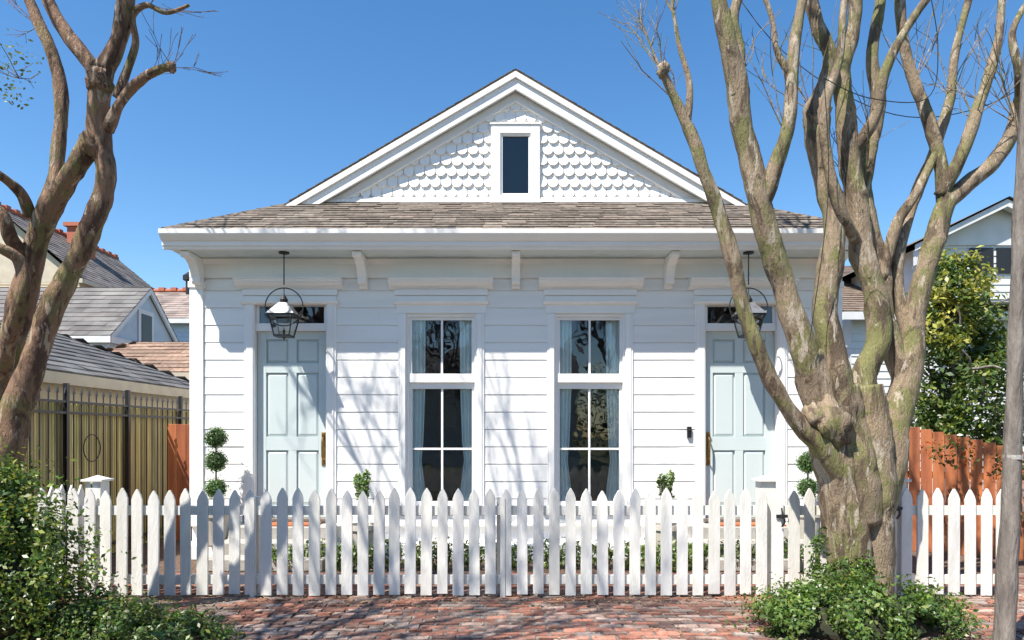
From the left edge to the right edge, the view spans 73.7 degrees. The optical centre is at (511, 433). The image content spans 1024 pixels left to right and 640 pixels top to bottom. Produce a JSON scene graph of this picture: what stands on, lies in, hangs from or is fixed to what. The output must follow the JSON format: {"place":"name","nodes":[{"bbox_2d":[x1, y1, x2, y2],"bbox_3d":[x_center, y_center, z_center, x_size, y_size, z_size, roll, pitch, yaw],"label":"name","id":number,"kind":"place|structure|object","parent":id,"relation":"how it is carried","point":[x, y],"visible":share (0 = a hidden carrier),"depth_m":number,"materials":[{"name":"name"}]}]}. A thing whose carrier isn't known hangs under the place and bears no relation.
{"place":"outdoors","nodes":[
{"label":"outdoors","id":0,"kind":"place"},
{"bbox_2d":[0,224,92,286],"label":"walls","id":1,"kind":"structure","parent":0,"point":[51,267],"depth_m":24.00,"materials":[{"name":"beige paint"}]},
{"bbox_2d":[7,211,150,286],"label":"roof","id":2,"kind":"structure","parent":1,"relation":"on","point":[103,269],"depth_m":26.79,"materials":[{"name":"stone"}]},
{"bbox_2d":[0,278,105,286],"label":"fascia","id":3,"kind":"structure","parent":2,"relation":"attached to","point":[49,280],"depth_m":23.68,"materials":[{"name":"beige paint"}]},
{"bbox_2d":[0,202,118,259],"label":"ridge tiles","id":4,"kind":"object","parent":2,"relation":"attached to","point":[19,213],"visible":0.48,"depth_m":27.17,"materials":[{"name":"ceramic"}]},
{"bbox_2d":[63,222,94,277],"bbox_3d":[-17.250,-7.125,27.350,0.900,2.450,0.900,0,0,0],"label":"brick chimney","id":5,"kind":"object","parent":2,"relation":"on","point":[71,227],"visible":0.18,"depth_m":27.00,"materials":[{"name":"brick"}]},
{"bbox_2d":[89,296,172,347],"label":"walls","id":6,"kind":"structure","parent":0,"point":[128,330],"depth_m":18.06,"materials":[{"name":"blue"}]},
{"bbox_2d":[0,287,178,341],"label":"roof","id":7,"kind":"structure","parent":6,"relation":"on","point":[97,311],"depth_m":17.38,"materials":[{"name":"stone"}]},
{"bbox_2d":[70,336,131,344],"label":"fascia","id":8,"kind":"structure","parent":7,"relation":"attached to","point":[103,339],"depth_m":16.36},
{"bbox_2d":[110,288,178,341],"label":"side trim","id":9,"kind":"structure","parent":6,"relation":"attached to","point":[148,313],"depth_m":18.15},
{"bbox_2d":[141,314,151,341],"bbox_3d":[-9.725,-2.625,18.150,0.050,1.050,0.500,0,0,0],"label":"side window","id":10,"kind":"structure","parent":9,"relation":"attached to","point":[146,328],"depth_m":18.12,"materials":[{"name":"grey glass"}]},
{"bbox_2d":[170,323,188,341],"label":"walls","id":11,"kind":"structure","parent":0,"point":[181,330],"depth_m":23.99,"materials":[{"name":"blue"}]},
{"bbox_2d":[154,292,188,317],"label":"roof","id":12,"kind":"structure","parent":11,"relation":"on","point":[174,304],"depth_m":24.89,"materials":[{"name":"stone"}]},
{"bbox_2d":[152,287,185,291],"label":"ridge tiles","id":13,"kind":"object","parent":12,"relation":"attached to","point":[171,289],"visible":0.25,"depth_m":25.91,"materials":[{"name":"ceramic"}]},
{"bbox_2d":[183,272,188,294],"bbox_3d":[-12.200,-5.550,25.800,0.440,1.100,0.440,0,0,0],"label":"roof vent pipe","id":14,"kind":"object","parent":12,"relation":"on","point":[186,277],"visible":0.41,"depth_m":25.67,"materials":[{"name":"grey metal"}]},
{"bbox_2d":[168,318,188,322],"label":"fascia","id":15,"kind":"structure","parent":11,"relation":"attached to","point":[178,320],"depth_m":23.68,"materials":[{"name":"white wood"}]},
{"bbox_2d":[0,0,1023,288],"label":"sky","id":16,"kind":"structure","parent":0,"point":[309,89],"materials":[{"name":"blue"}]},
{"bbox_2d":[430,491,597,500],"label":"room floor","id":17,"kind":"structure","parent":0,"point":[435,494],"depth_m":11.95,"materials":[{"name":"brown wood"}]},
{"bbox_2d":[294,307,735,454],"bbox_3d":[0.050,-0.500,13.040,8.160,3.400,7.920,0,0,0],"label":"room","id":18,"kind":"object","parent":17,"relation":"on","point":[452,437],"depth_m":16.00,"materials":[{"name":"paint"}]},
{"bbox_2d":[422,404,609,495],"bbox_3d":[0.200,0.200,13.990,4.800,1.800,3.980,0,0,0],"label":"room furniture","id":19,"kind":"object","parent":18,"relation":"in","point":[453,462],"visible":0.42,"depth_m":13.00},
{"bbox_2d":[112,515,944,555],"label":"ground","id":20,"kind":"structure","parent":0,"point":[144,544],"depth_m":10.35,"materials":[{"name":"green plant"}]},
{"bbox_2d":[0,445,143,639],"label":"evergreen hedge","id":21,"kind":"object","parent":20,"relation":"on","point":[30,575],"visible":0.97,"depth_m":5.17,"materials":[{"name":"green plant"}]},
{"bbox_2d":[0,320,188,409],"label":"neighbour garage","id":22,"kind":"structure","parent":20,"relation":"on","point":[79,363],"depth_m":10.87,"materials":[{"name":"beige paint"}]},
{"bbox_2d":[20,383,188,567],"bbox_3d":[-5.330,0.500,10.040,0.100,2.200,6.320,0,0,0],"label":"neighbour side fence","id":23,"kind":"object","parent":20,"relation":"on","point":[125,446],"visible":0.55,"depth_m":9.02,"materials":[{"name":"wood"}]},
{"bbox_2d":[0,0,227,484],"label":"crepe myrtle tree","id":24,"kind":"object","parent":20,"relation":"on","point":[23,365],"visible":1,"depth_m":5.45,"materials":[{"name":"brown plant"}]},
{"bbox_2d":[599,0,1023,599],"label":"crepe myrtle tree","id":25,"kind":"object","parent":20,"relation":"on","point":[849,426],"visible":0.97,"depth_m":6.19,"materials":[{"name":"brown plant"}]},
{"bbox_2d":[851,199,1012,496],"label":"house","id":26,"kind":"structure","parent":20,"relation":"on","point":[990,227],"depth_m":13.40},
{"bbox_2d":[844,196,1012,275],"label":"dormer roof","id":27,"kind":"structure","parent":26,"relation":"on","point":[910,247],"depth_m":14.46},
{"bbox_2d":[970,248,1010,272],"bbox_3d":[9.485,-3.400,13.412,0.970,0.500,0.025,0,0,0],"label":"dormer window","id":28,"kind":"structure","parent":26,"relation":"in","point":[1003,258],"depth_m":13.40,"materials":[{"name":"glass"}]},
{"bbox_2d":[896,245,1023,492],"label":"evergreen tree","id":29,"kind":"object","parent":20,"relation":"on","point":[958,319],"visible":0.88,"depth_m":10.13,"materials":[{"name":"green plant"}]},
{"bbox_2d":[992,47,1023,639],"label":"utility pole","id":30,"kind":"object","parent":20,"relation":"on","point":[1006,586],"visible":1,"depth_m":5.16,"materials":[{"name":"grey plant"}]},
{"bbox_2d":[59,592,1023,639],"bbox_3d":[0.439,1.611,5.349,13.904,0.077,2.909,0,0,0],"label":"brick sidewalk","id":31,"kind":"structure","parent":0,"point":[260,614],"depth_m":5.93,"materials":[{"name":"red brick"}]},
{"bbox_2d":[0,574,246,639],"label":"ground cover plants","id":32,"kind":"object","parent":31,"relation":"on","point":[115,620],"visible":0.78,"depth_m":5.20,"materials":[{"name":"green plant"}]},
{"bbox_2d":[36,475,1000,597],"bbox_3d":[0.074,1.016,7.185,9.525,1.207,1.175,0,0,0],"label":"white picket fence","id":33,"kind":"object","parent":31,"relation":"on","point":[770,511],"visible":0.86,"depth_m":6.65,"materials":[{"name":"paint"}]},
{"bbox_2d":[64,565,1023,639],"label":"fallen leaves","id":34,"kind":"object","parent":31,"relation":"on","point":[490,600],"visible":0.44,"depth_m":6.48,"materials":[{"name":"brown plant"}]},
{"bbox_2d":[725,527,990,639],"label":"evergreen shrub","id":35,"kind":"object","parent":31,"relation":"on","point":[819,607],"visible":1,"depth_m":5.33,"materials":[{"name":"green plant"}]},
{"bbox_2d":[62,539,1023,596],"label":"yard soil","id":36,"kind":"structure","parent":0,"point":[482,566],"depth_m":8.17,"materials":[{"name":"brown soil"}]},
{"bbox_2d":[352,469,373,564],"bbox_3d":[-1.819,1.013,8.300,0.380,1.174,0.380,0,0,0],"label":"potted shrub","id":37,"kind":"object","parent":36,"relation":"on","point":[362,482],"visible":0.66,"depth_m":8.26,"materials":[{"name":"green plant"}]},
{"bbox_2d":[191,526,819,559],"bbox_3d":[0.050,1.400,8.780,8.460,0.400,0.300,0,0,0],"label":"foundation","id":38,"kind":"object","parent":36,"relation":"on","point":[466,536],"visible":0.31,"depth_m":8.91,"materials":[{"name":"white paint"}]},
{"bbox_2d":[202,426,230,546],"bbox_3d":[-3.706,0.650,8.550,0.380,1.501,0.380,0,0,0],"label":"ball topiary","id":39,"kind":"object","parent":38,"relation":"on","point":[216,460],"visible":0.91,"depth_m":8.48,"materials":[{"name":"green plant"}]},
{"bbox_2d":[794,450,819,538],"bbox_3d":[3.706,0.802,8.550,0.380,1.196,0.380,0,0,0],"label":"ball topiary","id":40,"kind":"object","parent":38,"relation":"on","point":[805,466],"visible":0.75,"depth_m":8.48,"materials":[{"name":"green plant"}]},
{"bbox_2d":[208,523,816,571],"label":"entry steps","id":41,"kind":"structure","parent":36,"relation":"on","point":[323,535],"depth_m":8.21,"materials":[{"name":"concrete"}]},
{"bbox_2d":[272,522,786,525],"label":"door mats","id":42,"kind":"object","parent":41,"relation":"on","point":[307,523],"depth_m":8.60,"materials":[{"name":"brown fabric"}]},
{"bbox_2d":[243,305,787,522],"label":"walls","id":43,"kind":"structure","parent":36,"relation":"on","point":[264,318],"depth_m":8.96,"materials":[{"name":"white paint"}]},
{"bbox_2d":[168,424,191,540],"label":"cedar gate","id":44,"kind":"structure","parent":43,"relation":"attached to","point":[178,459],"depth_m":10.20,"materials":[{"name":"orange wood"}]},
{"bbox_2d":[204,278,817,515],"bbox_3d":[0.050,-0.479,8.917,8.460,3.102,0.025,0,0,0],"label":"siding","id":45,"kind":"object","parent":43,"relation":"attached to","point":[515,392],"visible":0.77,"depth_m":8.91,"materials":[{"name":"paint"}]},
{"bbox_2d":[687,427,691,437],"bbox_3d":[2.308,-0.020,8.881,0.056,0.145,0.057,0,0,0],"label":"doorbell intercom","id":46,"kind":"object","parent":45,"relation":"attached to","point":[689,432],"visible":1,"depth_m":8.87,"materials":[{"name":"black metal"}]},
{"bbox_2d":[188,258,843,525],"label":"trim","id":47,"kind":"structure","parent":43,"relation":"attached to","point":[465,285],"depth_m":8.88,"materials":[{"name":"white paint"}]},
{"bbox_2d":[158,229,847,253],"bbox_3d":[0.050,-2.375,15.135,8.680,0.220,13.730,0,0,0],"label":"gutter","id":48,"kind":"object","parent":47,"relation":"on","point":[453,239],"visible":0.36,"depth_m":8.33,"materials":[{"name":"white paint"}]},
{"bbox_2d":[160,68,822,228],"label":"roof","id":49,"kind":"structure","parent":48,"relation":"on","point":[489,215],"depth_m":8.92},
{"bbox_2d":[287,71,743,204],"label":"gable trim","id":50,"kind":"structure","parent":49,"relation":"attached to","point":[515,87],"depth_m":9.53,"materials":[{"name":"white wood"}]},
{"bbox_2d":[350,99,680,196],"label":"scalloped shingles","id":51,"kind":"object","parent":50,"relation":"attached to","point":[475,135],"visible":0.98,"depth_m":9.58,"materials":[{"name":"white paint"}]},
{"bbox_2d":[503,137,527,192],"bbox_3d":[0.050,-3.767,9.596,0.402,0.864,0.001,0,0,0],"label":"window pane","id":52,"kind":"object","parent":50,"relation":"attached to","point":[515,164],"visible":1,"depth_m":9.60,"materials":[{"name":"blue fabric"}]},
{"bbox_2d":[173,250,847,257],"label":"soffit","id":53,"kind":"structure","parent":48,"relation":"attached to","point":[477,253],"depth_m":8.61,"materials":[{"name":"white wood"}]},
{"bbox_2d":[264,251,303,339],"bbox_3d":[-2.855,-1.722,8.550,0.489,1.100,0.343,0,0,0],"label":"hanging gas lantern","id":54,"kind":"object","parent":53,"relation":"hanging from","point":[282,309],"visible":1,"depth_m":8.52,"materials":[{"name":"black metal"}]},
{"bbox_2d":[729,251,767,337],"bbox_3d":[2.962,-1.722,8.550,0.489,1.100,0.343,0,0,0],"label":"hanging gas lantern","id":55,"kind":"object","parent":53,"relation":"hanging from","point":[759,313],"visible":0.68,"depth_m":8.53,"materials":[{"name":"black metal"}]},
{"bbox_2d":[272,517,754,520],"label":"thresholds","id":56,"kind":"object","parent":47,"relation":"on","point":[324,519],"visible":0.17,"depth_m":8.85,"materials":[{"name":"grey"}]},
{"bbox_2d":[180,251,847,288],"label":"brackets","id":57,"kind":"object","parent":47,"relation":"attached to","point":[195,264],"visible":0.84,"depth_m":8.72,"materials":[{"name":"white paint"}]},
{"bbox_2d":[258,332,773,516],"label":"front doors","id":58,"kind":"structure","parent":43,"relation":"attached to","point":[292,405],"depth_m":8.99,"materials":[{"name":"blue wood"}]},
{"bbox_2d":[321,432,710,465],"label":"door handles","id":59,"kind":"object","parent":58,"relation":"attached to","point":[323,448],"depth_m":8.97,"materials":[{"name":"gold metal"}]},
{"bbox_2d":[407,314,624,505],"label":"window sashes","id":60,"kind":"object","parent":43,"relation":"attached to","point":[588,381],"depth_m":8.96,"materials":[{"name":"white wood"}]},
{"bbox_2d":[412,320,618,500],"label":"curtains","id":61,"kind":"object","parent":60,"relation":"attached to","point":[612,350],"visible":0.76,"depth_m":9.06,"materials":[{"name":"fabric"}]},
{"bbox_2d":[272,532,819,570],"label":"garden border plants","id":62,"kind":"object","parent":36,"relation":"on","point":[482,555],"visible":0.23,"depth_m":8.02,"materials":[{"name":"green plant"}]},
{"bbox_2d":[656,469,676,565],"bbox_3d":[1.874,1.014,8.300,0.380,1.173,0.380,0,0,0],"label":"potted shrub","id":63,"kind":"object","parent":36,"relation":"on","point":[662,483],"visible":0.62,"depth_m":8.26,"materials":[{"name":"green plant"}]},
{"bbox_2d":[905,427,1023,559],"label":"cedar fence","id":64,"kind":"object","parent":36,"relation":"on","point":[976,480],"visible":0.3,"depth_m":9.04,"materials":[{"name":"orange wood"}]},
{"bbox_2d":[921,432,1023,482],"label":"flowering vine","id":65,"kind":"object","parent":64,"relation":"attached to","point":[963,454],"visible":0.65,"depth_m":8.66,"materials":[{"name":"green plant"}]},
{"bbox_2d":[79,573,1023,593],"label":"brick garden path","id":66,"kind":"structure","parent":0,"point":[513,587],"depth_m":7.04,"materials":[{"name":"red brick"}]},
{"bbox_2d":[742,0,1013,339],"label":"utility cables","id":67,"kind":"object","parent":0,"point":[868,106],"visible":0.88,"depth_m":5.97,"materials":[{"name":"black rubber"}]},
{"bbox_2d":[842,311,1023,505],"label":"walls","id":68,"kind":"structure","parent":0,"point":[854,332],"depth_m":13.99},
{"bbox_2d":[842,266,1007,311],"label":"roof","id":69,"kind":"structure","parent":68,"relation":"on","point":[852,298],"depth_m":15.02,"materials":[{"name":"brown tile"}]},
{"bbox_2d":[842,312,1007,319],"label":"fascia","id":70,"kind":"structure","parent":69,"relation":"attached to","point":[852,315],"depth_m":13.68,"materials":[{"name":"white wood"}]},
{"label":"walls","id":71,"kind":"object","parent":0,"visible":0},
{"bbox_2d":[106,341,188,371],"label":"roof","id":72,"kind":"structure","parent":71,"relation":"on","point":[172,356],"depth_m":15.42,"materials":[{"name":"brown tile"}]},
{"bbox_2d":[171,372,188,379],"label":"fascia","id":73,"kind":"structure","parent":72,"relation":"attached to","point":[186,374],"depth_m":14.43,"materials":[{"name":"beige paint"}]}
]}

